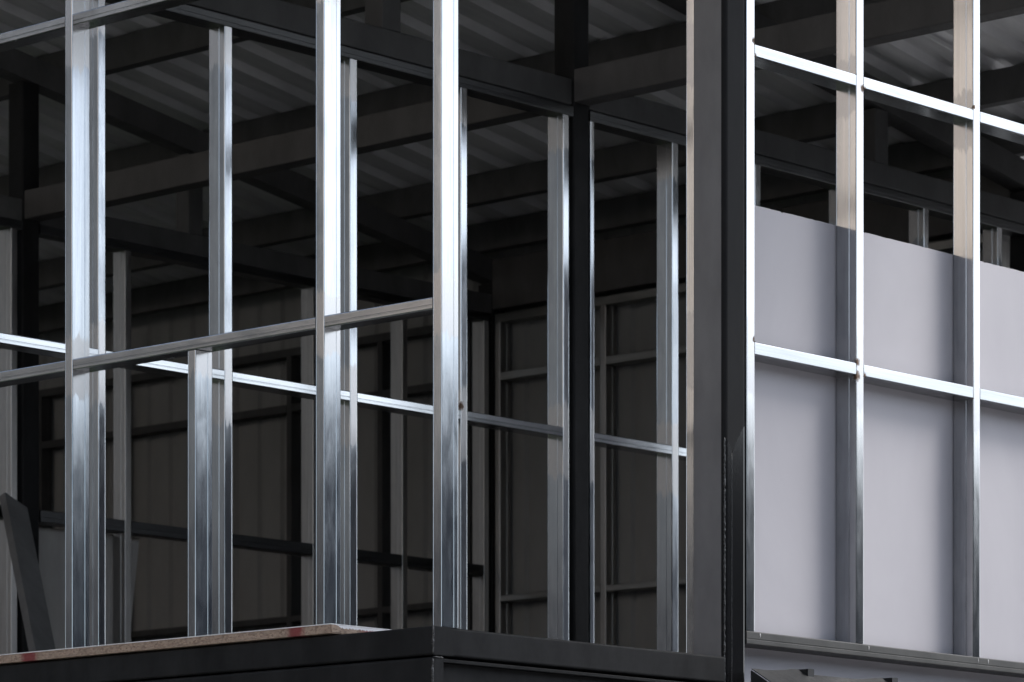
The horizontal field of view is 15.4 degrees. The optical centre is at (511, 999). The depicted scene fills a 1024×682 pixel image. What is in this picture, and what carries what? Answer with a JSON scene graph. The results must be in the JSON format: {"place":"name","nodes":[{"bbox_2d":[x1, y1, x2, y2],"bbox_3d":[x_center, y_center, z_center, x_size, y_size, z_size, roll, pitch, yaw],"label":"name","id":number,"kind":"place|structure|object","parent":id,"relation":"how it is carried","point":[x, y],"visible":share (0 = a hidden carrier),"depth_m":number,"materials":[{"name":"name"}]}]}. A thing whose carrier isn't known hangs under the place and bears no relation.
{"place":"outdoors","nodes":[
{"label":"outdoors","id":0,"kind":"place"},
{"bbox_2d":[751,668,897,681],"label":"lean to roof","id":1,"kind":"object","parent":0,"point":[797,675],"visible":1,"depth_m":11.45,"materials":[{"name":"black metal"}]},
{"label":"ground","id":2,"kind":"structure","parent":0,"visible":0},
{"bbox_2d":[9,81,38,652],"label":"steel column","id":3,"kind":"structure","parent":2,"relation":"on","point":[23,136],"depth_m":16.24,"materials":[{"name":"black metal"}]},
{"bbox_2d":[0,625,724,681],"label":"base frame","id":4,"kind":"object","parent":2,"relation":"on","point":[433,653],"visible":1,"depth_m":10.81,"materials":[{"name":"black metal"}]},
{"bbox_2d":[0,623,390,665],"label":"chipboard sheet","id":5,"kind":"object","parent":4,"relation":"on","point":[307,631],"visible":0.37,"depth_m":11.06,"materials":[{"name":"brown chipboard"}]},
{"bbox_2d":[0,0,457,647],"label":"stud wall frame","id":6,"kind":"object","parent":4,"relation":"on","point":[74,26],"visible":0.93,"depth_m":10.78,"materials":[{"name":"silver metal"}]},
{"bbox_2d":[187,0,1023,224],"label":"roof truss","id":7,"kind":"object","parent":6,"relation":"on","point":[378,32],"visible":0.59,"depth_m":14.57,"materials":[{"name":"black metal"}]},
{"bbox_2d":[0,0,1023,333],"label":"roof","id":8,"kind":"structure","parent":7,"relation":"on","point":[158,64],"depth_m":16.92,"materials":[{"name":"black metal"}]},
{"bbox_2d":[478,283,503,632],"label":"steel column","id":9,"kind":"structure","parent":2,"relation":"on","point":[486,288],"depth_m":18.41,"materials":[{"name":"metal"}]},
{"bbox_2d":[39,169,982,652],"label":"cladding wall","id":10,"kind":"structure","parent":9,"relation":"attached to","point":[161,497],"depth_m":19.09,"materials":[{"name":"brown metal"}]},
{"bbox_2d":[492,175,1012,311],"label":"tie beam","id":11,"kind":"structure","parent":9,"relation":"attached to","point":[627,263],"depth_m":17.81,"materials":[{"name":"black metal"}]},
{"bbox_2d":[555,0,588,642],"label":"steel column","id":12,"kind":"structure","parent":2,"relation":"on","point":[571,36],"depth_m":14.13,"materials":[{"name":"black metal"}]},
{"bbox_2d":[25,74,554,221],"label":"tie beam","id":13,"kind":"structure","parent":12,"relation":"attached to","point":[375,132],"depth_m":15.24,"materials":[{"name":"black metal"}]},
{"bbox_2d":[574,0,1023,105],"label":"tie beam","id":14,"kind":"structure","parent":12,"relation":"attached to","point":[886,21],"depth_m":13.39,"materials":[{"name":"black metal"}]},
{"bbox_2d":[694,0,744,681],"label":"steel column","id":15,"kind":"structure","parent":2,"relation":"on","point":[719,327],"depth_m":11.38,"materials":[{"name":"black metal"}]},
{"bbox_2d":[686,0,693,653],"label":"jamb stud","id":16,"kind":"object","parent":15,"relation":"attached to","point":[689,326],"visible":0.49,"depth_m":11.43,"materials":[{"name":"metal"}]},
{"bbox_2d":[745,0,1023,677],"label":"stud wall frame","id":17,"kind":"object","parent":15,"relation":"attached to","point":[847,368],"visible":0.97,"depth_m":11.87,"materials":[{"name":"metal"}]},
{"bbox_2d":[745,205,1023,681],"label":"lining board","id":18,"kind":"object","parent":17,"relation":"attached to","point":[908,477],"visible":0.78,"depth_m":12.07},
{"bbox_2d":[1010,191,1023,271],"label":"steel column","id":19,"kind":"structure","parent":2,"relation":"on","point":[1016,253],"depth_m":16.33,"materials":[{"name":"black metal"}]},
{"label":"floor","id":20,"kind":"structure","parent":0,"visible":0},
{"bbox_2d":[0,217,22,654],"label":"stud wall frame","id":21,"kind":"object","parent":20,"relation":"on","point":[9,228],"visible":0.9,"depth_m":16.18,"materials":[{"name":"silver metal"}]},
{"bbox_2d":[0,492,54,651],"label":"timber plank","id":22,"kind":"object","parent":20,"relation":"on","point":[30,590],"visible":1,"depth_m":15.81,"materials":[{"name":"grey wood"}]},
{"bbox_2d":[39,527,139,648],"bbox_3d":[-1.866,-1.536,16.593,0.012,1.032,0.615,0,0,42],"label":"gypsum board","id":23,"kind":"object","parent":20,"relation":"on","point":[52,555],"visible":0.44,"depth_m":16.47,"materials":[{"name":"grey"}]},
{"bbox_2d":[39,321,471,641],"bbox_3d":[-1.855,-2.179,20.062,4.535,2.303,0.080,0,0,42],"label":"stud wall frame","id":24,"kind":"object","parent":20,"relation":"on","point":[291,411],"visible":0.36,"depth_m":19.36,"materials":[{"name":"silver metal"}]},
{"bbox_2d":[39,225,491,643],"bbox_3d":[-1.092,-2.181,17.370,0.080,2.308,2.868,0,0,42],"label":"stud wall frame","id":25,"kind":"object","parent":20,"relation":"on","point":[122,527],"visible":0.73,"depth_m":17.52,"materials":[{"name":"silver metal"}]},
{"bbox_2d":[0,0,573,645],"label":"stud wall frame","id":26,"kind":"object","parent":20,"relation":"on","point":[224,28],"visible":0.82,"depth_m":13.23,"materials":[{"name":"silver metal"}]},
{"bbox_2d":[495,234,1009,644],"bbox_3d":[1.043,-2.179,17.422,2.975,2.303,0.080,0,0,42],"label":"stud wall frame","id":27,"kind":"object","parent":20,"relation":"on","point":[608,361],"visible":0.36,"depth_m":17.96,"materials":[{"name":"silver metal"}]},
{"bbox_2d":[0,49,492,313],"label":"roof truss","id":28,"kind":"object","parent":27,"relation":"on","point":[133,117],"visible":0.61,"depth_m":16.99,"materials":[{"name":"black metal"}]},
{"bbox_2d":[589,111,1023,651],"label":"stud wall frame","id":29,"kind":"object","parent":20,"relation":"on","point":[667,451],"visible":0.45,"depth_m":14.54,"materials":[{"name":"silver metal"}]}
]}

